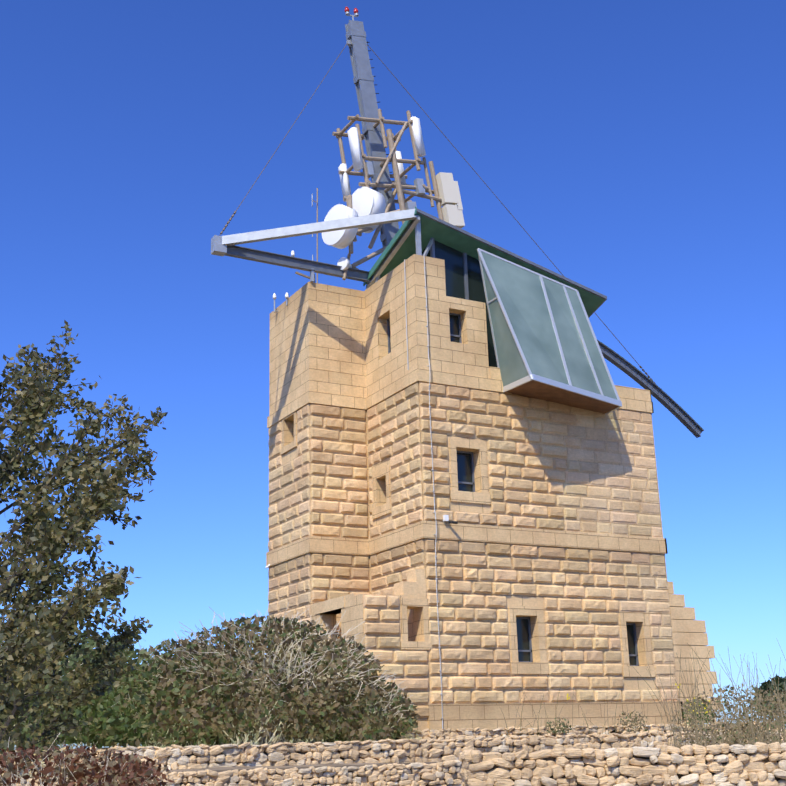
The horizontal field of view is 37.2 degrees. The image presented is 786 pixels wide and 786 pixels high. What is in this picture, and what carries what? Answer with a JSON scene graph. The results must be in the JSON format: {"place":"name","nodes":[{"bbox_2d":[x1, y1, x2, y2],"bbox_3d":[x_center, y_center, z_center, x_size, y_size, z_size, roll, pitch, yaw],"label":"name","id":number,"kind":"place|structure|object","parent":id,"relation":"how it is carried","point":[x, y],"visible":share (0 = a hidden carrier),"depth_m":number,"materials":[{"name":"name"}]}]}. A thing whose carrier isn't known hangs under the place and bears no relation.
{"place":"outdoors","nodes":[
{"label":"outdoors","id":0,"kind":"place"},
{"bbox_2d":[16,731,729,779],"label":"terrace","id":1,"kind":"structure","parent":0,"point":[247,768],"depth_m":23.23,"materials":[{"name":"beige stone"}]},
{"bbox_2d":[0,616,183,753],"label":"green shrubs","id":2,"kind":"object","parent":1,"relation":"on","point":[99,705],"visible":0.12,"depth_m":24.40,"materials":[{"name":"green plant"}]},
{"bbox_2d":[79,603,419,748],"bbox_3d":[-3.261,6.558,26.690,7.717,3.384,4.311,7,-19,-28],"label":"thorny shrub","id":3,"kind":"object","parent":1,"relation":"on","point":[316,687],"visible":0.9,"depth_m":25.79,"materials":[{"name":"green plant"}]},
{"bbox_2d":[269,282,369,638],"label":"stone wall","id":4,"kind":"structure","parent":1,"relation":"on","point":[317,337],"depth_m":34.59,"materials":[{"name":"stone"}]},
{"bbox_2d":[311,593,362,656],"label":"stone wall","id":5,"kind":"structure","parent":1,"relation":"on","point":[347,621],"depth_m":30.01,"materials":[{"name":"stone"}]},
{"bbox_2d":[354,594,429,732],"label":"stone wall","id":6,"kind":"structure","parent":1,"relation":"on","point":[418,628],"depth_m":29.38,"materials":[{"name":"stone"}]},
{"bbox_2d":[0,729,785,775],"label":"stone wall","id":7,"kind":"structure","parent":1,"relation":"on","point":[277,754],"depth_m":24.59,"materials":[{"name":"stone"}]},
{"bbox_2d":[265,257,638,728],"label":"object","id":8,"kind":"object","parent":1,"relation":"on","point":[465,470],"visible":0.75,"depth_m":32.10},
{"bbox_2d":[211,207,703,437],"bbox_3d":[3.484,-2.047,35.002,17.276,5.567,4.936,7,-19,-28],"label":"roof structure","id":9,"kind":"object","parent":8,"relation":"on","point":[544,343],"visible":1,"depth_m":33.93,"materials":[{"name":"metal"}]},
{"bbox_2d":[273,7,464,312],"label":"mast antennas","id":10,"kind":"object","parent":9,"relation":"on","point":[377,198],"visible":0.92,"depth_m":37.29,"materials":[{"name":"beige paint"}]},
{"bbox_2d":[219,44,655,383],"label":"guy wires","id":11,"kind":"object","parent":10,"relation":"attached to","point":[234,213],"visible":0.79,"depth_m":38.65,"materials":[{"name":"grey metal"}]},
{"bbox_2d":[315,569,719,723],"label":"wing walls","id":12,"kind":"structure","parent":1,"relation":"on","point":[688,628],"depth_m":33.70,"materials":[{"name":"stone"}]},
{"bbox_2d":[366,357,677,703],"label":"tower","id":13,"kind":"structure","parent":1,"relation":"on","point":[483,372],"depth_m":32.24,"materials":[{"name":"stone"}]},
{"bbox_2d":[364,262,406,386],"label":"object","id":14,"kind":"structure","parent":13,"relation":"on","point":[384,300],"depth_m":34.06,"materials":[{"name":"stone"}]},
{"bbox_2d":[446,296,488,366],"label":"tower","id":15,"kind":"structure","parent":13,"relation":"on","point":[471,348],"depth_m":33.07,"materials":[{"name":"stone"}]},
{"bbox_2d":[268,381,678,718],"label":"stone blocks","id":16,"kind":"structure","parent":13,"relation":"attached to","point":[417,679],"depth_m":32.42,"materials":[{"name":"stone"}]},
{"bbox_2d":[266,367,683,732],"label":"stone trim","id":17,"kind":"structure","parent":13,"relation":"attached to","point":[473,716],"depth_m":32.06,"materials":[{"name":"beige stone"}]},
{"bbox_2d":[386,721,781,739],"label":"rubble kerb","id":18,"kind":"structure","parent":1,"relation":"on","point":[444,734],"depth_m":29.03,"materials":[{"name":"stone"}]},
{"bbox_2d":[499,638,785,748],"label":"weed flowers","id":19,"kind":"object","parent":1,"relation":"on","point":[777,722],"visible":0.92,"depth_m":23.34,"materials":[{"name":"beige plant"}]},
{"bbox_2d":[0,0,785,749],"label":"sky","id":20,"kind":"structure","parent":0,"point":[640,145],"materials":[{"name":"blue"}]},
{"bbox_2d":[403,254,448,361],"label":"tower pier","id":21,"kind":"structure","parent":0,"point":[418,312],"depth_m":32.61,"materials":[{"name":"beige stone"}]},
{"bbox_2d":[458,749,498,785],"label":"rubble wall","id":22,"kind":"structure","parent":0,"point":[466,773],"depth_m":17.97,"materials":[{"name":"beige stone"}]},
{"bbox_3d":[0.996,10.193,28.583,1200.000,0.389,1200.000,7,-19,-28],"label":"ground","id":23,"kind":"structure","parent":0,"visible":0},
{"bbox_2d":[0,320,167,785],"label":"tree","id":24,"kind":"object","parent":23,"relation":"on","point":[34,400],"visible":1,"depth_m":13.18,"materials":[{"name":"green plant"}]},
{"bbox_2d":[0,732,181,785],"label":"red shrub","id":25,"kind":"object","parent":23,"relation":"on","point":[91,771],"visible":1,"depth_m":8.65,"materials":[{"name":"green plant"}]},
{"bbox_2d":[2,760,461,785],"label":"rubble wall","id":26,"kind":"structure","parent":23,"relation":"on","point":[431,774],"depth_m":22.54,"materials":[{"name":"stone"}]},
{"bbox_2d":[460,742,785,785],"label":"rubble wall","id":27,"kind":"structure","parent":23,"relation":"on","point":[759,764],"depth_m":17.93,"materials":[{"name":"stone"}]},
{"bbox_2d":[753,673,785,714],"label":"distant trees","id":28,"kind":"object","parent":23,"relation":"on","point":[764,685],"visible":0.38,"depth_m":59.64,"materials":[{"name":"green plant"}]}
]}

